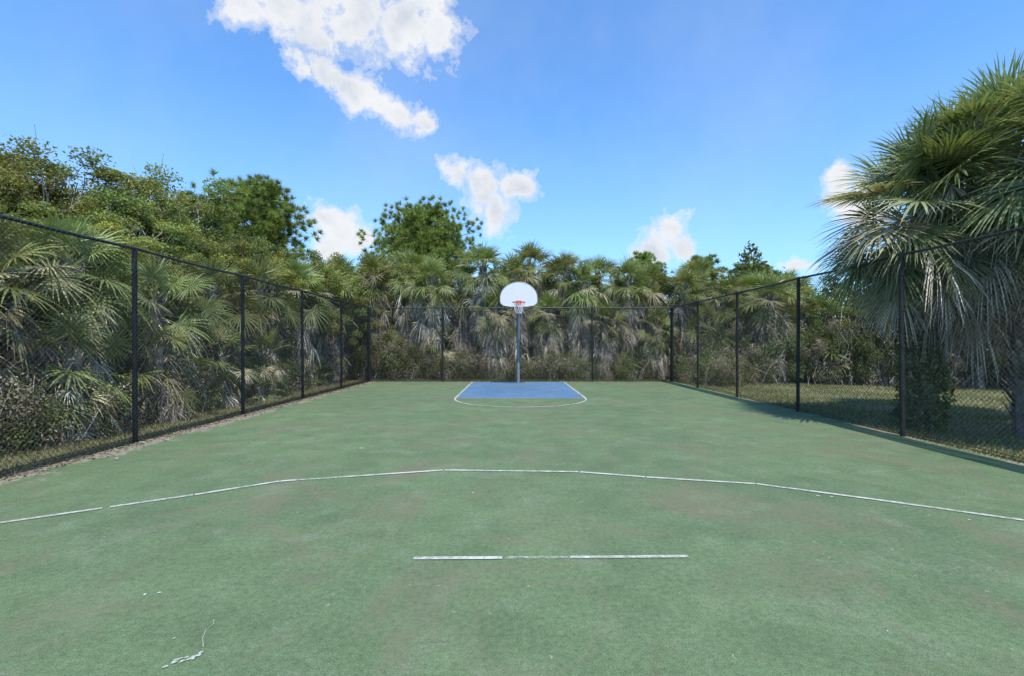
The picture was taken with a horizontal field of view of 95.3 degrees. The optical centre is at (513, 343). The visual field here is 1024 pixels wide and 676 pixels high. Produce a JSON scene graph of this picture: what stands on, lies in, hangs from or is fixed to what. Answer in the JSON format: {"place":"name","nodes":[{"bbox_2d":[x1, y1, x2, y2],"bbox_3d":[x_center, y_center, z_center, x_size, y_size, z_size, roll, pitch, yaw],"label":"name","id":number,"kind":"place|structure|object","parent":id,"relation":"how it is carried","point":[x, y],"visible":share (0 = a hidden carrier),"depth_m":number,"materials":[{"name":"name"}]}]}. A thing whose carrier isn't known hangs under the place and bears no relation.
{"place":"outdoors","nodes":[
{"label":"outdoors","id":0,"kind":"place"},
{"bbox_2d":[0,346,1023,475],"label":"ground","id":1,"kind":"structure","parent":0,"point":[956,418],"depth_m":10.75,"materials":[{"name":"green plant"}]},
{"bbox_2d":[0,167,34,264],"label":"oak tree","id":2,"kind":"object","parent":1,"relation":"on","point":[6,175],"visible":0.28,"depth_m":10.24,"materials":[{"name":"green plant"}]},
{"bbox_2d":[0,351,64,456],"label":"shrub","id":3,"kind":"object","parent":1,"relation":"on","point":[23,408],"visible":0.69,"depth_m":6.75,"materials":[{"name":"green plant"}]},
{"bbox_2d":[0,198,76,336],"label":"oak tree","id":4,"kind":"object","parent":1,"relation":"on","point":[38,211],"visible":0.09,"depth_m":9.32,"materials":[{"name":"green plant"}]},
{"bbox_2d":[0,193,105,450],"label":"palm tree","id":5,"kind":"object","parent":1,"relation":"on","point":[22,333],"visible":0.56,"depth_m":7.32,"materials":[{"name":"green plant"}]},
{"bbox_2d":[0,366,131,451],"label":"shrub","id":6,"kind":"object","parent":1,"relation":"on","point":[48,426],"visible":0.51,"depth_m":7.19,"materials":[{"name":"green plant"}]},
{"bbox_2d":[2,212,131,380],"bbox_3d":[-9.642,-0.048,10.000,2.959,5.543,2.866,0,0,-27],"label":"palm tree","id":7,"kind":"object","parent":1,"relation":"on","point":[76,255],"visible":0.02,"depth_m":9.86,"materials":[{"name":"green plant"}]},
{"bbox_2d":[0,123,146,374],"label":"oak tree","id":8,"kind":"object","parent":1,"relation":"on","point":[51,193],"visible":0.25,"depth_m":11.82,"materials":[{"name":"green plant"}]},
{"bbox_2d":[1,302,151,442],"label":"palm tree","id":9,"kind":"object","parent":1,"relation":"on","point":[80,327],"visible":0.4,"depth_m":7.64,"materials":[{"name":"green plant"}]},
{"bbox_2d":[0,211,161,427],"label":"palm tree","id":10,"kind":"object","parent":1,"relation":"on","point":[66,226],"visible":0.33,"depth_m":8.47,"materials":[{"name":"green plant"}]},
{"bbox_2d":[0,249,173,383],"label":"shrub","id":11,"kind":"object","parent":1,"relation":"on","point":[91,272],"visible":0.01,"depth_m":10.10,"materials":[{"name":"green plant"}]},
{"bbox_2d":[33,363,153,432],"bbox_3d":[-7.567,0.974,8.528,1.759,1.300,1.823,0,0,16],"label":"shrub","id":12,"kind":"object","parent":1,"relation":"on","point":[117,410],"visible":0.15,"depth_m":8.47,"materials":[{"name":"green plant"}]},
{"bbox_2d":[44,204,201,380],"bbox_3d":[-9.748,-0.738,11.307,3.591,4.845,3.624,0,0,35],"label":"oak tree","id":13,"kind":"object","parent":1,"relation":"on","point":[108,221],"visible":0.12,"depth_m":10.90,"materials":[{"name":"green plant"}]},
{"bbox_2d":[33,154,243,289],"bbox_3d":[-11.968,-2.297,15.077,5.763,7.997,5.308,0,0,12],"label":"oak tree","id":14,"kind":"object","parent":1,"relation":"on","point":[171,208],"visible":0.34,"depth_m":14.52,"materials":[{"name":"green plant"}]},
{"bbox_2d":[56,185,225,298],"bbox_3d":[-10.698,-1.354,13.307,4.360,6.102,4.429,0,0,-29],"label":"oak tree","id":15,"kind":"object","parent":1,"relation":"on","point":[136,219],"visible":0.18,"depth_m":12.59,"materials":[{"name":"green plant"}]},
{"bbox_2d":[105,360,187,424],"bbox_3d":[-7.601,0.972,9.440,1.741,1.304,1.804,0,0,-33],"label":"shrub","id":16,"kind":"object","parent":1,"relation":"on","point":[145,391],"visible":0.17,"depth_m":9.28,"materials":[{"name":"green plant"}]},
{"bbox_2d":[80,235,218,392],"bbox_3d":[-9.390,-0.607,12.038,3.298,4.534,3.850,0,0,-30],"label":"shrub","id":17,"kind":"object","parent":1,"relation":"on","point":[185,300],"visible":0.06,"depth_m":11.77,"materials":[{"name":"green plant"}]},
{"bbox_2d":[84,250,238,415],"bbox_3d":[-7.949,0.460,10.296,2.916,5.093,2.972,0,0,-12],"label":"palm tree","id":18,"kind":"object","parent":1,"relation":"on","point":[151,307],"visible":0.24,"depth_m":10.24,"materials":[{"name":"green plant"}]},
{"bbox_2d":[104,312,220,425],"bbox_3d":[-7.343,0.945,9.512,2.088,3.276,1.983,0,0,18],"label":"palm tree","id":19,"kind":"object","parent":1,"relation":"on","point":[154,364],"visible":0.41,"depth_m":9.41,"materials":[{"name":"green plant"}]},
{"bbox_2d":[116,350,225,416],"bbox_3d":[-7.800,0.824,10.444,2.130,1.621,2.207,0,0,-5],"label":"shrub","id":20,"kind":"object","parent":1,"relation":"on","point":[204,396],"visible":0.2,"depth_m":10.60,"materials":[{"name":"green plant"}]},
{"bbox_2d":[153,189,247,236],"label":"pine tree","id":21,"kind":"object","parent":1,"relation":"on","point":[192,213],"visible":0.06,"depth_m":18.87,"materials":[{"name":"green plant"}]},
{"bbox_2d":[184,360,239,410],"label":"shrub","id":22,"kind":"object","parent":1,"relation":"on","point":[218,379],"visible":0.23,"depth_m":11.36,"materials":[{"name":"green plant"}]},
{"bbox_2d":[166,253,272,401],"bbox_3d":[-8.035,0.115,12.423,2.959,4.989,2.866,0,0,6],"label":"palm tree","id":23,"kind":"object","parent":1,"relation":"on","point":[213,264],"visible":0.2,"depth_m":12.25,"materials":[{"name":"green plant"}]},
{"bbox_2d":[171,237,267,357],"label":"oak tree","id":24,"kind":"object","parent":1,"relation":"on","point":[227,258],"visible":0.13,"depth_m":14.04,"materials":[{"name":"green plant"}]},
{"bbox_2d":[188,323,260,409],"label":"palm tree","id":25,"kind":"object","parent":1,"relation":"on","point":[221,356],"visible":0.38,"depth_m":11.52,"materials":[{"name":"green plant"}]},
{"bbox_2d":[180,167,323,261],"bbox_3d":[-11.215,-2.769,19.879,5.268,8.920,6.653,0,0,13],"label":"pine tree","id":26,"kind":"object","parent":1,"relation":"on","point":[272,222],"visible":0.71,"depth_m":19.42,"materials":[{"name":"green plant"}]},
{"bbox_2d":[205,229,309,305],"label":"oak tree","id":27,"kind":"object","parent":1,"relation":"on","point":[246,251],"visible":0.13,"depth_m":16.50,"materials":[{"name":"green plant"}]},
{"bbox_2d":[237,365,283,404],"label":"shrub","id":28,"kind":"object","parent":1,"relation":"on","point":[261,393],"visible":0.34,"depth_m":12.91,"materials":[{"name":"green plant"}]},
{"bbox_2d":[231,327,295,398],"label":"palm tree","id":29,"kind":"object","parent":1,"relation":"on","point":[269,338],"visible":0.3,"depth_m":13.55,"materials":[{"name":"green plant"}]},
{"bbox_2d":[217,257,310,359],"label":"oak tree","id":30,"kind":"object","parent":1,"relation":"on","point":[292,275],"visible":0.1,"depth_m":16.03,"materials":[{"name":"green plant"}]},
{"bbox_2d":[220,255,309,380],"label":"palm tree","id":31,"kind":"object","parent":1,"relation":"on","point":[261,273],"visible":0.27,"depth_m":14.56,"materials":[{"name":"green plant"}]},
{"bbox_2d":[274,349,314,391],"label":"shrub","id":32,"kind":"object","parent":1,"relation":"on","point":[293,369],"visible":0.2,"depth_m":15.61,"materials":[{"name":"green plant"}]},
{"bbox_2d":[251,244,344,357],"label":"oak tree","id":33,"kind":"object","parent":1,"relation":"on","point":[289,254],"visible":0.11,"depth_m":18.11,"materials":[{"name":"green plant"}]},
{"bbox_2d":[266,256,335,387],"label":"palm tree","id":34,"kind":"object","parent":1,"relation":"on","point":[301,272],"visible":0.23,"depth_m":16.81,"materials":[{"name":"green plant"}]},
{"bbox_2d":[305,258,361,382],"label":"palm tree","id":35,"kind":"object","parent":1,"relation":"on","point":[334,284],"visible":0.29,"depth_m":18.73,"materials":[{"name":"green plant"}]},
{"bbox_2d":[0,380,671,480],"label":"leaf litter","id":36,"kind":"object","parent":1,"relation":"on","point":[132,443],"visible":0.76,"depth_m":8.38,"materials":[{"name":"brown plant"}]},
{"bbox_2d":[314,262,385,375],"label":"palm tree","id":37,"kind":"object","parent":1,"relation":"on","point":[352,287],"visible":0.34,"depth_m":19.87,"materials":[{"name":"green plant"}]},
{"bbox_2d":[330,251,399,360],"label":"palm tree","id":38,"kind":"object","parent":1,"relation":"on","point":[384,280],"visible":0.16,"depth_m":21.53,"materials":[{"name":"green plant"}]},
{"bbox_2d":[346,251,399,376],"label":"palm tree","id":39,"kind":"object","parent":1,"relation":"on","point":[376,298],"visible":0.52,"depth_m":21.00,"materials":[{"name":"green plant"}]},
{"bbox_2d":[349,332,404,380],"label":"shrub","id":40,"kind":"object","parent":1,"relation":"on","point":[379,358],"visible":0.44,"depth_m":20.22,"materials":[{"name":"green plant"}]},
{"bbox_2d":[370,329,412,378],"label":"palm tree","id":41,"kind":"object","parent":1,"relation":"on","point":[388,338],"visible":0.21,"depth_m":20.53,"materials":[{"name":"green plant"}]},
{"bbox_2d":[365,327,424,380],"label":"shrub","id":42,"kind":"object","parent":1,"relation":"on","point":[393,363],"visible":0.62,"depth_m":20.22,"materials":[{"name":"green plant"}]},
{"bbox_2d":[382,248,431,377],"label":"palm tree","id":43,"kind":"object","parent":1,"relation":"on","point":[407,259],"visible":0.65,"depth_m":21.49,"materials":[{"name":"green plant"}]},
{"bbox_2d":[379,250,456,376],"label":"palm tree","id":44,"kind":"object","parent":1,"relation":"on","point":[402,297],"visible":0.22,"depth_m":21.82,"materials":[{"name":"green plant"}]},
{"bbox_2d":[355,194,483,282],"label":"pine tree","id":45,"kind":"object","parent":1,"relation":"on","point":[417,229],"visible":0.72,"depth_m":25.72,"materials":[{"name":"green plant"}]},
{"bbox_2d":[398,344,440,380],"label":"shrub","id":46,"kind":"object","parent":1,"relation":"on","point":[408,371],"visible":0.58,"depth_m":20.39,"materials":[{"name":"green plant"}]},
{"bbox_2d":[398,253,461,376],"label":"palm tree","id":47,"kind":"object","parent":1,"relation":"on","point":[430,294],"visible":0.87,"depth_m":20.60,"materials":[{"name":"green plant"}]},
{"bbox_2d":[412,348,455,379],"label":"shrub","id":48,"kind":"object","parent":1,"relation":"on","point":[431,372],"visible":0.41,"depth_m":20.39,"materials":[{"name":"green plant"}]},
{"bbox_2d":[419,318,457,379],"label":"palm tree","id":49,"kind":"object","parent":1,"relation":"on","point":[440,349],"visible":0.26,"depth_m":20.72,"materials":[{"name":"green plant"}]},
{"bbox_2d":[428,347,477,380],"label":"shrub","id":50,"kind":"object","parent":1,"relation":"on","point":[457,372],"visible":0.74,"depth_m":19.96,"materials":[{"name":"green plant"}]},
{"bbox_2d":[436,256,479,377],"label":"palm tree","id":51,"kind":"object","parent":1,"relation":"on","point":[463,318],"visible":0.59,"depth_m":21.62,"materials":[{"name":"green plant"}]},
{"bbox_2d":[448,344,495,380],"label":"shrub","id":52,"kind":"object","parent":1,"relation":"on","point":[478,364],"visible":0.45,"depth_m":20.31,"materials":[{"name":"green plant"}]},
{"bbox_2d":[452,241,511,371],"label":"palm tree","id":53,"kind":"object","parent":1,"relation":"on","point":[483,282],"visible":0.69,"depth_m":20.87,"materials":[{"name":"green plant"}]},
{"bbox_2d":[469,287,520,379],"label":"palm tree","id":54,"kind":"object","parent":1,"relation":"on","point":[493,297],"visible":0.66,"depth_m":20.32,"materials":[{"name":"green plant"}]},
{"bbox_2d":[0,382,1023,675],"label":"basketball court","id":55,"kind":"object","parent":1,"relation":"on","point":[302,574],"visible":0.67,"depth_m":3.57,"materials":[{"name":"green concrete"}]},
{"bbox_2d":[0,214,368,475],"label":"chain link fence","id":56,"kind":"object","parent":55,"relation":"on","point":[134,359],"visible":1,"depth_m":7.71,"materials":[{"name":"black metal"}]},
{"bbox_2d":[0,382,1023,558],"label":"court line markings","id":57,"kind":"object","parent":55,"relation":"on","point":[500,557],"visible":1,"depth_m":4.60,"materials":[{"name":"white paint"}]},
{"bbox_2d":[500,282,537,382],"bbox_3d":[0.200,-0.342,17.507,1.451,3.884,1.451,0,0,45],"label":"basketball hoop","id":58,"kind":"object","parent":55,"relation":"on","point":[517,295],"visible":0.99,"depth_m":17.20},
{"bbox_2d":[457,382,583,397],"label":"free throw lane","id":59,"kind":"structure","parent":55,"relation":"on","point":[518,390],"depth_m":15.48,"materials":[{"name":"blue paint"}]},
{"bbox_2d":[671,226,1023,463],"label":"chain link fence","id":60,"kind":"object","parent":55,"relation":"on","point":[901,341],"visible":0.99,"depth_m":8.36,"materials":[{"name":"black metal"}]},
{"bbox_2d":[487,250,541,378],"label":"palm tree","id":61,"kind":"object","parent":1,"relation":"on","point":[515,261],"visible":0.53,"depth_m":20.92,"materials":[{"name":"green plant"}]},
{"bbox_2d":[369,306,671,381],"bbox_3d":[0.287,0.055,19.179,12.479,3.190,0.116,0,0,0],"label":"chain link fence","id":62,"kind":"object","parent":1,"relation":"on","point":[548,379],"visible":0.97,"depth_m":19.14,"materials":[{"name":"black metal"}]},
{"bbox_2d":[507,239,560,376],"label":"palm tree","id":63,"kind":"object","parent":1,"relation":"on","point":[529,251],"visible":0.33,"depth_m":21.84,"materials":[{"name":"green plant"}]},
{"bbox_2d":[521,346,570,380],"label":"shrub","id":64,"kind":"object","parent":1,"relation":"on","point":[541,367],"visible":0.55,"depth_m":20.11,"materials":[{"name":"green plant"}]},
{"bbox_2d":[98,241,997,371],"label":"distant trees","id":65,"kind":"object","parent":1,"relation":"on","point":[747,257],"visible":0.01,"depth_m":25.66,"materials":[{"name":"green plant"}]},
{"bbox_2d":[525,289,573,378],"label":"palm tree","id":66,"kind":"object","parent":1,"relation":"on","point":[546,300],"visible":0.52,"depth_m":20.81,"materials":[{"name":"green plant"}]},
{"bbox_2d":[538,348,581,380],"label":"shrub","id":67,"kind":"object","parent":1,"relation":"on","point":[570,369],"visible":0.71,"depth_m":20.05,"materials":[{"name":"green plant"}]},
{"bbox_2d":[539,249,598,363],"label":"palm tree","id":68,"kind":"object","parent":1,"relation":"on","point":[563,261],"visible":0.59,"depth_m":21.37,"materials":[{"name":"green plant"}]},
{"bbox_2d":[555,258,612,378],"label":"palm tree","id":69,"kind":"object","parent":1,"relation":"on","point":[587,299],"visible":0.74,"depth_m":20.78,"materials":[{"name":"green plant"}]},
{"bbox_2d":[571,352,607,380],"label":"shrub","id":70,"kind":"object","parent":1,"relation":"on","point":[586,373],"visible":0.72,"depth_m":20.11,"materials":[{"name":"green plant"}]},
{"bbox_2d":[572,253,622,362],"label":"palm tree","id":71,"kind":"object","parent":1,"relation":"on","point":[599,264],"visible":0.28,"depth_m":21.91,"materials":[{"name":"green plant"}]},
{"bbox_2d":[580,299,632,379],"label":"palm tree","id":72,"kind":"object","parent":1,"relation":"on","point":[608,333],"visible":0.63,"depth_m":20.34,"materials":[{"name":"green plant"}]},
{"bbox_2d":[600,254,657,371],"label":"palm tree","id":73,"kind":"object","parent":1,"relation":"on","point":[625,296],"visible":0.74,"depth_m":20.82,"materials":[{"name":"green plant"}]},
{"bbox_2d":[606,346,656,380],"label":"shrub","id":74,"kind":"object","parent":1,"relation":"on","point":[626,374],"visible":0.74,"depth_m":20.04,"materials":[{"name":"green plant"}]},
{"bbox_2d":[624,250,666,296],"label":"pine tree","id":75,"kind":"object","parent":1,"relation":"on","point":[645,256],"visible":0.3,"depth_m":31.71,"materials":[{"name":"green plant"}]},
{"bbox_2d":[631,262,675,362],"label":"palm tree","id":76,"kind":"object","parent":1,"relation":"on","point":[654,301],"visible":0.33,"depth_m":21.52,"materials":[{"name":"green plant"}]},
{"bbox_2d":[632,304,679,378],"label":"palm tree","id":77,"kind":"object","parent":1,"relation":"on","point":[657,339],"visible":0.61,"depth_m":20.46,"materials":[{"name":"green plant"}]},
{"bbox_2d":[657,264,712,378],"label":"palm tree","id":78,"kind":"object","parent":1,"relation":"on","point":[687,277],"visible":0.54,"depth_m":20.96,"materials":[{"name":"green plant"}]},
{"bbox_2d":[674,267,724,338],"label":"palm tree","id":79,"kind":"object","parent":1,"relation":"on","point":[705,273],"visible":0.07,"depth_m":21.95,"materials":[{"name":"green plant"}]},
{"bbox_2d":[672,255,727,298],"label":"palm tree","id":80,"kind":"object","parent":1,"relation":"on","point":[702,265],"visible":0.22,"depth_m":23.13,"materials":[{"name":"green plant"}]},
{"bbox_2d":[674,347,725,383],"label":"shrub","id":81,"kind":"object","parent":1,"relation":"on","point":[684,371],"visible":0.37,"depth_m":18.86,"materials":[{"name":"green plant"}]},
{"bbox_2d":[680,254,728,281],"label":"pine tree","id":82,"kind":"object","parent":1,"relation":"on","point":[710,258],"visible":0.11,"depth_m":31.47,"materials":[{"name":"green plant"}]},
{"bbox_2d":[681,303,742,375],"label":"palm tree","id":83,"kind":"object","parent":1,"relation":"on","point":[708,322],"visible":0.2,"depth_m":19.95,"materials":[{"name":"green plant"}]},
{"bbox_2d":[692,347,749,387],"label":"shrub","id":84,"kind":"object","parent":1,"relation":"on","point":[721,368],"visible":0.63,"depth_m":17.41,"materials":[{"name":"green plant"}]},
{"bbox_2d":[699,308,758,380],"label":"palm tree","id":85,"kind":"object","parent":1,"relation":"on","point":[740,329],"visible":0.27,"depth_m":19.49,"materials":[{"name":"green plant"}]},
{"bbox_2d":[704,272,755,347],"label":"palm tree","id":86,"kind":"object","parent":1,"relation":"on","point":[717,291],"visible":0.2,"depth_m":21.28,"materials":[{"name":"green plant"}]},
{"bbox_2d":[714,333,785,382],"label":"shrub","id":87,"kind":"object","parent":1,"relation":"on","point":[755,350],"visible":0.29,"depth_m":18.82,"materials":[{"name":"green plant"}]},
{"bbox_2d":[729,351,777,384],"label":"shrub","id":88,"kind":"object","parent":1,"relation":"on","point":[757,376],"visible":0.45,"depth_m":18.28,"materials":[{"name":"green plant"}]},
{"bbox_2d":[719,285,788,345],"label":"palm tree","id":89,"kind":"object","parent":1,"relation":"on","point":[727,288],"visible":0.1,"depth_m":20.53,"materials":[{"name":"green plant"}]},
{"bbox_2d":[739,273,806,382],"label":"palm tree","id":90,"kind":"object","parent":1,"relation":"on","point":[767,281],"visible":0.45,"depth_m":18.97,"materials":[{"name":"green plant"}]},
{"bbox_2d":[735,308,812,383],"bbox_3d":[10.950,0.027,19.278,2.888,3.220,2.473,0,0,-41],"label":"shrub","id":91,"kind":"object","parent":1,"relation":"on","point":[785,347],"visible":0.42,"depth_m":18.58,"materials":[{"name":"green plant"}]},
{"bbox_2d":[774,323,853,384],"bbox_3d":[12.058,0.366,18.743,2.683,2.548,2.697,0,0,36],"label":"shrub","id":92,"kind":"object","parent":1,"relation":"on","point":[811,359],"visible":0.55,"depth_m":18.29,"materials":[{"name":"green plant"}]},
{"bbox_2d":[775,275,853,380],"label":"palm tree","id":93,"kind":"object","parent":1,"relation":"on","point":[816,300],"visible":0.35,"depth_m":19.51,"materials":[{"name":"green plant"}]},
{"bbox_2d":[806,322,867,384],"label":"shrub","id":94,"kind":"object","parent":1,"relation":"on","point":[831,337],"visible":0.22,"depth_m":18.20,"materials":[{"name":"green plant"}]},
{"bbox_2d":[801,303,882,384],"bbox_3d":[13.217,-0.056,18.547,2.888,3.392,2.473,0,0,-31],"label":"shrub","id":95,"kind":"object","parent":1,"relation":"on","point":[846,374],"visible":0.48,"depth_m":17.94,"materials":[{"name":"green plant"}]},
{"bbox_2d":[835,271,898,375],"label":"tree","id":96,"kind":"object","parent":1,"relation":"on","point":[858,317],"visible":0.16,"depth_m":18.31,"materials":[{"name":"green plant"}]},
{"bbox_2d":[851,325,908,385],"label":"shrub","id":97,"kind":"object","parent":1,"relation":"on","point":[878,367],"visible":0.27,"depth_m":17.53,"materials":[{"name":"green plant"}]},
{"bbox_2d":[860,315,906,386],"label":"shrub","id":98,"kind":"object","parent":1,"relation":"on","point":[888,363],"visible":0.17,"depth_m":17.65,"materials":[{"name":"green plant"}]},
{"bbox_2d":[805,88,1023,431],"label":"palm tree","id":99,"kind":"object","parent":1,"relation":"on","point":[952,158],"visible":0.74,"depth_m":8.22,"materials":[{"name":"green plant"}]},
{"bbox_2d":[877,326,982,389],"bbox_3d":[15.244,0.077,17.260,2.473,3.117,2.888,0,0,-13],"label":"shrub","id":100,"kind":"object","parent":1,"relation":"on","point":[956,377],"visible":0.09,"depth_m":16.31,"materials":[{"name":"green plant"}]},
{"bbox_2d":[854,48,1023,437],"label":"palm tree","id":101,"kind":"object","parent":1,"relation":"on","point":[1004,89],"visible":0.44,"depth_m":7.89,"materials":[{"name":"green plant"}]},
{"bbox_2d":[947,340,1003,388],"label":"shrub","id":102,"kind":"object","parent":1,"relation":"on","point":[970,380],"visible":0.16,"depth_m":16.58,"materials":[{"name":"green plant"}]},
{"bbox_2d":[951,332,1010,388],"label":"shrub","id":103,"kind":"object","parent":1,"relation":"on","point":[992,366],"visible":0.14,"depth_m":16.26,"materials":[{"name":"green plant"}]},
{"bbox_2d":[960,123,1023,270],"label":"palm tree","id":104,"kind":"object","parent":1,"relation":"on","point":[1017,182],"visible":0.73,"depth_m":7.27,"materials":[{"name":"green plant"}]},
{"bbox_2d":[0,0,1023,342],"label":"sky","id":105,"kind":"structure","parent":0,"point":[675,131],"materials":[{"name":"blue"}]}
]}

